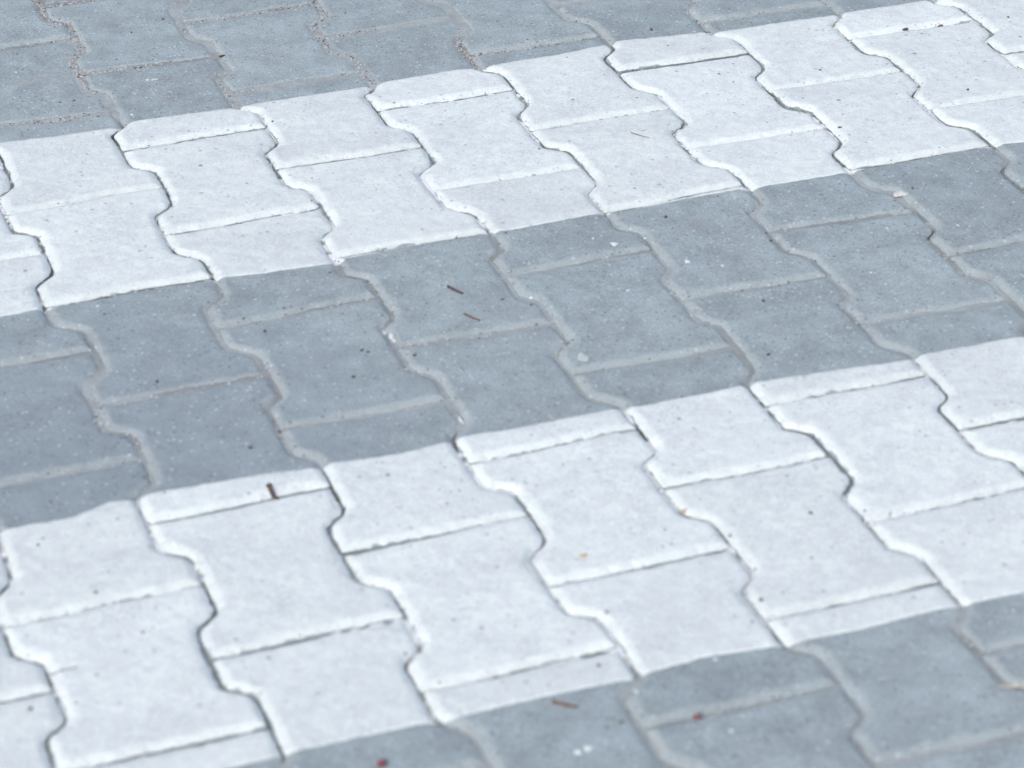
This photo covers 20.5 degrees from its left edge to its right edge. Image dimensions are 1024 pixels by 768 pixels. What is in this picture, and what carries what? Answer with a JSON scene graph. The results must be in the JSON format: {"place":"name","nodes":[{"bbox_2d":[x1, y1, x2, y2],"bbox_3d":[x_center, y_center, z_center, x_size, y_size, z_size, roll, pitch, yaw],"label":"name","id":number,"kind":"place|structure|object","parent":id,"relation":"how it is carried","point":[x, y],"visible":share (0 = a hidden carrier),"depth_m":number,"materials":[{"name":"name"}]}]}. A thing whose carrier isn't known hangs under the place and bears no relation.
{"place":"outdoors","nodes":[
{"label":"outdoors","id":0,"kind":"place"},
{"label":"ground","id":1,"kind":"structure","parent":0,"visible":0},
{"bbox_2d":[0,170,42,260],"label":"paving block","id":2,"kind":"structure","parent":1,"relation":"on","point":[13,246],"depth_m":2.77,"materials":[{"name":"grey concrete"}]},
{"bbox_2d":[0,0,71,48],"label":"paving block","id":3,"kind":"structure","parent":1,"relation":"on","point":[22,22],"depth_m":3.22,"materials":[{"name":"grey concrete"}]},
{"bbox_2d":[0,255,91,366],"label":"paving block","id":4,"kind":"structure","parent":1,"relation":"on","point":[22,316],"depth_m":2.63,"materials":[{"name":"grey concrete"}]},
{"bbox_2d":[46,0,67,3],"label":"paving block","id":5,"kind":"structure","parent":1,"relation":"on","point":[50,1],"depth_m":3.29,"materials":[{"name":"grey concrete"}]},
{"bbox_2d":[85,58,265,152],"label":"paving block","id":6,"kind":"structure","parent":1,"relation":"on","point":[155,106],"depth_m":3.04,"materials":[{"name":"grey concrete"}]},
{"bbox_2d":[95,730,281,767],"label":"paving block","id":7,"kind":"structure","parent":1,"relation":"on","point":[259,749],"depth_m":2.07,"materials":[{"name":"grey concrete"}]},
{"bbox_2d":[97,378,329,524],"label":"paving block","id":8,"kind":"structure","parent":1,"relation":"on","point":[189,441],"depth_m":2.43,"materials":[{"name":"grey concrete"}]},
{"bbox_2d":[266,483,279,499],"bbox_3d":[-0.201,0.092,2.375,0.007,0.009,0.020,-11,32,-17],"label":"twig","id":9,"kind":"object","parent":8,"relation":"on","point":[271,491],"visible":1,"depth_m":2.38,"materials":[{"name":"brown wood"}]},
{"bbox_2d":[124,129,319,234],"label":"paving block","id":10,"kind":"structure","parent":1,"relation":"on","point":[219,181],"depth_m":2.88,"materials":[{"name":"grey concrete"}]},
{"bbox_2d":[180,0,310,21],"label":"paving block","id":11,"kind":"structure","parent":1,"relation":"on","point":[194,10],"depth_m":3.27,"materials":[{"name":"grey concrete"}]},
{"bbox_2d":[165,210,375,327],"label":"paving block","id":12,"kind":"structure","parent":1,"relation":"on","point":[276,264],"depth_m":2.72,"materials":[{"name":"grey concrete"}]},
{"bbox_2d":[186,6,355,90],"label":"paving block","id":13,"kind":"structure","parent":1,"relation":"on","point":[263,49],"depth_m":3.17,"materials":[{"name":"grey concrete"}]},
{"bbox_2d":[150,489,403,662],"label":"paving block","id":14,"kind":"structure","parent":1,"relation":"on","point":[276,573],"depth_m":2.27,"materials":[{"name":"grey concrete"}]},
{"bbox_2d":[238,76,420,171],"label":"paving block","id":15,"kind":"structure","parent":1,"relation":"on","point":[326,122],"depth_m":3.00,"materials":[{"name":"grey concrete"}]},
{"bbox_2d":[220,299,445,427],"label":"paving block","id":16,"kind":"structure","parent":1,"relation":"on","point":[319,358],"depth_m":2.56,"materials":[{"name":"grey concrete"}]},
{"bbox_2d":[212,621,487,767],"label":"paving block","id":17,"kind":"structure","parent":1,"relation":"on","point":[352,699],"depth_m":2.12,"materials":[{"name":"grey concrete"}]},
{"bbox_2d":[377,758,387,766],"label":"berry","id":18,"kind":"object","parent":17,"relation":"on","point":[381,762],"visible":1,"depth_m":2.06,"materials":[{"name":"red plant"}]},
{"bbox_2d":[277,148,486,257],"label":"paving block","id":19,"kind":"structure","parent":1,"relation":"on","point":[377,203],"depth_m":2.84,"materials":[{"name":"grey concrete"}]},
{"bbox_2d":[318,0,447,34],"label":"paving block","id":20,"kind":"structure","parent":1,"relation":"on","point":[365,14],"depth_m":3.25,"materials":[{"name":"grey concrete"}]},
{"bbox_2d":[282,405,526,555],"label":"paving block","id":21,"kind":"structure","parent":1,"relation":"on","point":[400,478],"depth_m":2.39,"materials":[{"name":"grey concrete"}]},
{"bbox_2d":[330,22,512,112],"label":"paving block","id":22,"kind":"structure","parent":1,"relation":"on","point":[418,65],"depth_m":3.12,"materials":[{"name":"grey concrete"}]},
{"bbox_2d":[336,234,549,346],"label":"paving block","id":23,"kind":"structure","parent":1,"relation":"on","point":[422,300],"depth_m":2.68,"materials":[{"name":"grey concrete"}]},
{"bbox_2d":[447,285,462,293],"bbox_3d":[-0.054,-0.089,2.680,0.010,0.003,0.019,-11,32,-17],"label":"twig","id":24,"kind":"object","parent":23,"relation":"on","point":[453,289],"visible":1,"depth_m":2.68,"materials":[{"name":"brown wood"}]},
{"bbox_2d":[464,313,479,320],"bbox_3d":[-0.037,-0.062,2.635,0.011,0.002,0.017,-11,32,-17],"label":"twig","id":25,"kind":"object","parent":23,"relation":"on","point":[469,316],"visible":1,"depth_m":2.63,"materials":[{"name":"brown wood"}]},
{"bbox_2d":[378,91,580,189],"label":"paving block","id":26,"kind":"structure","parent":1,"relation":"on","point":[482,139],"depth_m":2.96,"materials":[{"name":"grey concrete"}]},
{"bbox_2d":[345,517,616,693],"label":"paving block","id":27,"kind":"structure","parent":1,"relation":"on","point":[478,603],"depth_m":2.23,"materials":[{"name":"grey concrete"}]},
{"bbox_2d":[0,0,1023,767],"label":"sand bed","id":28,"kind":"object","parent":1,"relation":"on","point":[454,16],"visible":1,"depth_m":2.64,"materials":[{"name":"grey sand"}]},
{"bbox_2d":[0,556,52,703],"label":"paving block","id":29,"kind":"structure","parent":28,"relation":"on","point":[20,680],"depth_m":2.15,"materials":[{"name":"grey concrete"}]},
{"bbox_2d":[0,694,64,767],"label":"paving block","id":30,"kind":"structure","parent":28,"relation":"on","point":[25,735],"depth_m":2.10,"materials":[{"name":"grey concrete"}]},
{"bbox_2d":[0,42,107,123],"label":"paving block","id":31,"kind":"structure","parent":28,"relation":"on","point":[19,102],"depth_m":3.08,"materials":[{"name":"grey concrete"}]},
{"bbox_2d":[0,354,139,484],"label":"paving block","id":32,"kind":"structure","parent":28,"relation":"on","point":[48,425],"depth_m":2.47,"materials":[{"name":"grey concrete"}]},
{"bbox_2d":[0,115,162,215],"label":"paving block","id":33,"kind":"structure","parent":28,"relation":"on","point":[50,165],"depth_m":2.91,"materials":[{"name":"grey concrete"}]},
{"bbox_2d":[0,462,200,627],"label":"paving block","id":34,"kind":"structure","parent":28,"relation":"on","point":[84,535],"depth_m":2.30,"materials":[{"name":"grey concrete"}]},
{"bbox_2d":[8,188,210,310],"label":"paving block","id":35,"kind":"structure","parent":28,"relation":"on","point":[102,248],"depth_m":2.75,"materials":[{"name":"grey concrete"}]},
{"bbox_2d":[46,0,211,71],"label":"paving block","id":36,"kind":"structure","parent":28,"relation":"on","point":[107,37],"depth_m":3.21,"materials":[{"name":"grey concrete"}]},
{"bbox_2d":[5,586,266,767],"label":"paving block","id":37,"kind":"structure","parent":28,"relation":"on","point":[154,689],"depth_m":2.15,"materials":[{"name":"grey concrete"}]},
{"bbox_2d":[51,666,77,674],"bbox_3d":[-0.342,0.219,2.161,0.021,0.004,0.002,-11,32,-17],"label":"twig","id":38,"kind":"object","parent":37,"relation":"on","point":[62,670],"visible":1,"depth_m":2.16,"materials":[{"name":"white wood"}]},
{"bbox_2d":[47,280,259,404],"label":"paving block","id":39,"kind":"structure","parent":28,"relation":"on","point":[168,341],"depth_m":2.60,"materials":[{"name":"grey concrete"}]},
{"bbox_2d":[4,0,1009,767],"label":"dark crumbs","id":40,"kind":"object","parent":28,"relation":"on","point":[392,314],"visible":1,"depth_m":2.66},
{"bbox_2d":[0,0,1018,767],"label":"brown grit","id":41,"kind":"object","parent":28,"relation":"on","point":[376,290],"visible":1,"depth_m":3.00,"materials":[{"name":"brown gravel"}]},
{"bbox_2d":[771,72,988,170],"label":"paving block","id":42,"kind":"structure","parent":28,"relation":"on","point":[882,120],"depth_m":3.00,"materials":[{"name":"grey concrete"}]},
{"bbox_2d":[893,190,907,196],"bbox_3d":[0.392,-0.192,2.857,0.017,0.005,0.011,-11,32,-17],"label":"pebble","id":43,"kind":"object","parent":28,"relation":"on","point":[900,193],"visible":1,"depth_m":2.85,"materials":[{"name":"stone"}]},
{"bbox_2d":[851,147,1023,256],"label":"paving block","id":44,"kind":"structure","parent":28,"relation":"on","point":[966,202],"depth_m":2.85,"materials":[{"name":"grey concrete"}]},
{"bbox_2d":[869,489,1023,651],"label":"paving block","id":45,"kind":"structure","parent":28,"relation":"on","point":[978,569],"depth_m":2.30,"materials":[{"name":"grey concrete"}]},
{"bbox_2d":[931,96,1023,191],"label":"paving block","id":46,"kind":"structure","parent":28,"relation":"on","point":[998,125],"depth_m":2.99,"materials":[{"name":"grey concrete"}]},
{"bbox_2d":[950,242,1023,310],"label":"paving block","id":47,"kind":"structure","parent":28,"relation":"on","point":[1002,268],"depth_m":2.72,"materials":[{"name":"grey concrete"}]},
{"bbox_2d":[999,685,1023,687],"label":"straw blade","id":48,"kind":"object","parent":28,"relation":"on","point":[1018,686],"visible":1,"depth_m":2.14,"materials":[{"name":"beige plant"}]},
{"bbox_2d":[428,0,598,54],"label":"paving block","id":49,"kind":"structure","parent":1,"relation":"on","point":[498,25],"depth_m":3.22,"materials":[{"name":"grey concrete"}]},
{"bbox_2d":[398,325,635,464],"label":"paving block","id":50,"kind":"structure","parent":1,"relation":"on","point":[514,393],"depth_m":2.51,"materials":[{"name":"grey concrete"}]},
{"bbox_2d":[435,168,650,275],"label":"paving block","id":51,"kind":"structure","parent":1,"relation":"on","point":[540,220],"depth_m":2.80,"materials":[{"name":"grey concrete"}]},
{"bbox_2d":[424,652,667,767],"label":"paving block","id":52,"kind":"structure","parent":1,"relation":"on","point":[518,720],"depth_m":2.11,"materials":[{"name":"grey concrete"}]},
{"bbox_2d":[552,699,577,707],"bbox_3d":[0.040,0.240,2.120,0.020,0.004,0.004,10,32,17],"label":"twig","id":53,"kind":"object","parent":52,"relation":"on","point":[563,704],"visible":1,"depth_m":2.12,"materials":[{"name":"brown wood"}]},
{"bbox_2d":[472,38,669,132],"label":"paving block","id":54,"kind":"structure","parent":1,"relation":"on","point":[545,80],"depth_m":3.08,"materials":[{"name":"grey concrete"}]},
{"bbox_2d":[552,0,596,4],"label":"paving block","id":55,"kind":"structure","parent":1,"relation":"on","point":[559,2],"depth_m":3.29,"materials":[{"name":"grey concrete"}]},
{"bbox_2d":[471,431,728,586],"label":"paving block","id":56,"kind":"structure","parent":1,"relation":"on","point":[605,506],"depth_m":2.35,"materials":[{"name":"grey concrete"}]},
{"bbox_2d":[508,253,730,375],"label":"paving block","id":57,"kind":"structure","parent":1,"relation":"on","point":[626,311],"depth_m":2.64,"materials":[{"name":"grey concrete"}]},
{"bbox_2d":[577,353,588,361],"bbox_3d":[0.064,-0.024,2.568,0.011,0.001,0.017,-11,32,-17],"label":"pebble","id":58,"kind":"object","parent":57,"relation":"on","point":[582,357],"visible":1,"depth_m":2.57,"materials":[{"name":"white stone"}]},
{"bbox_2d":[532,109,742,214],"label":"paving block","id":59,"kind":"structure","parent":1,"relation":"on","point":[622,165],"depth_m":2.92,"materials":[{"name":"grey concrete"}]},
{"bbox_2d":[559,0,747,74],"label":"paving block","id":60,"kind":"structure","parent":1,"relation":"on","point":[677,35],"depth_m":3.20,"materials":[{"name":"grey concrete"}]},
{"bbox_2d":[549,551,836,728],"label":"paving block","id":61,"kind":"structure","parent":1,"relation":"on","point":[668,625],"depth_m":2.19,"materials":[{"name":"grey concrete"}]},
{"bbox_2d":[574,351,827,489],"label":"paving block","id":62,"kind":"structure","parent":1,"relation":"on","point":[700,419],"depth_m":2.48,"materials":[{"name":"grey concrete"}]},
{"bbox_2d":[606,186,825,299],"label":"paving block","id":63,"kind":"structure","parent":1,"relation":"on","point":[707,244],"depth_m":2.76,"materials":[{"name":"grey concrete"}]},
{"bbox_2d":[620,55,822,150],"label":"paving block","id":64,"kind":"structure","parent":1,"relation":"on","point":[708,103],"depth_m":3.05,"materials":[{"name":"grey concrete"}]},
{"bbox_2d":[689,0,823,22],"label":"paving block","id":65,"kind":"structure","parent":1,"relation":"on","point":[706,10],"depth_m":3.27,"materials":[{"name":"grey concrete"}]},
{"bbox_2d":[647,688,872,767],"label":"paving block","id":66,"kind":"structure","parent":1,"relation":"on","point":[814,730],"depth_m":2.09,"materials":[{"name":"grey concrete"}]},
{"bbox_2d":[693,713,702,719],"bbox_3d":[0.139,0.248,2.109,0.008,0.005,0.006,-11,32,-17],"label":"berry","id":67,"kind":"object","parent":66,"relation":"on","point":[697,716],"visible":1,"depth_m":2.11,"materials":[{"name":"red plant"}]},
{"bbox_2d":[688,129,912,231],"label":"paving block","id":68,"kind":"structure","parent":1,"relation":"on","point":[800,179],"depth_m":2.88,"materials":[{"name":"grey concrete"}]},
{"bbox_2d":[664,458,938,620],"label":"paving block","id":69,"kind":"structure","parent":1,"relation":"on","point":[796,557],"depth_m":2.31,"materials":[{"name":"grey concrete"}]},
{"bbox_2d":[704,6,900,94],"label":"paving block","id":70,"kind":"structure","parent":1,"relation":"on","point":[796,48],"depth_m":3.17,"materials":[{"name":"grey concrete"}]},
{"bbox_2d":[685,278,924,407],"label":"paving block","id":71,"kind":"structure","parent":1,"relation":"on","point":[820,343],"depth_m":2.59,"materials":[{"name":"grey concrete"}]},
{"bbox_2d":[772,213,1004,322],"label":"paving block","id":72,"kind":"structure","parent":1,"relation":"on","point":[892,267],"depth_m":2.72,"materials":[{"name":"grey concrete"}]},
{"bbox_2d":[767,585,1023,762],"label":"paving block","id":73,"kind":"structure","parent":1,"relation":"on","point":[925,668],"depth_m":2.16,"materials":[{"name":"grey concrete"}]},
{"bbox_2d":[768,377,1023,520],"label":"paving block","id":74,"kind":"structure","parent":1,"relation":"on","point":[881,448],"depth_m":2.43,"materials":[{"name":"grey concrete"}]},
{"bbox_2d":[823,0,973,40],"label":"paving block","id":75,"kind":"structure","parent":1,"relation":"on","point":[863,18],"depth_m":3.24,"materials":[{"name":"grey concrete"}]},
{"bbox_2d":[851,22,1023,110],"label":"paving block","id":76,"kind":"structure","parent":1,"relation":"on","point":[946,66],"depth_m":3.13,"materials":[{"name":"grey concrete"}]},
{"bbox_2d":[863,303,1023,430],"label":"paving block","id":77,"kind":"structure","parent":1,"relation":"on","point":[970,363],"depth_m":2.57,"materials":[{"name":"grey concrete"}]},
{"bbox_2d":[886,738,1023,767],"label":"paving block","id":78,"kind":"structure","parent":1,"relation":"on","point":[1009,754],"depth_m":2.07,"materials":[{"name":"grey concrete"}]},
{"bbox_2d":[932,0,1023,54],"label":"paving block","id":79,"kind":"structure","parent":1,"relation":"on","point":[999,25],"depth_m":3.24,"materials":[{"name":"grey concrete"}]},
{"bbox_2d":[962,420,1023,474],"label":"paving block","id":80,"kind":"structure","parent":1,"relation":"on","point":[1005,441],"depth_m":2.44,"materials":[{"name":"grey concrete"}]},
{"bbox_2d":[983,646,1023,688],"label":"paving block","id":81,"kind":"structure","parent":1,"relation":"on","point":[1008,665],"depth_m":2.16,"materials":[{"name":"grey concrete"}]},
{"bbox_2d":[1004,52,1023,69],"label":"paving block","id":82,"kind":"structure","parent":1,"relation":"on","point":[1017,59],"depth_m":3.14,"materials":[{"name":"grey concrete"}]}
]}

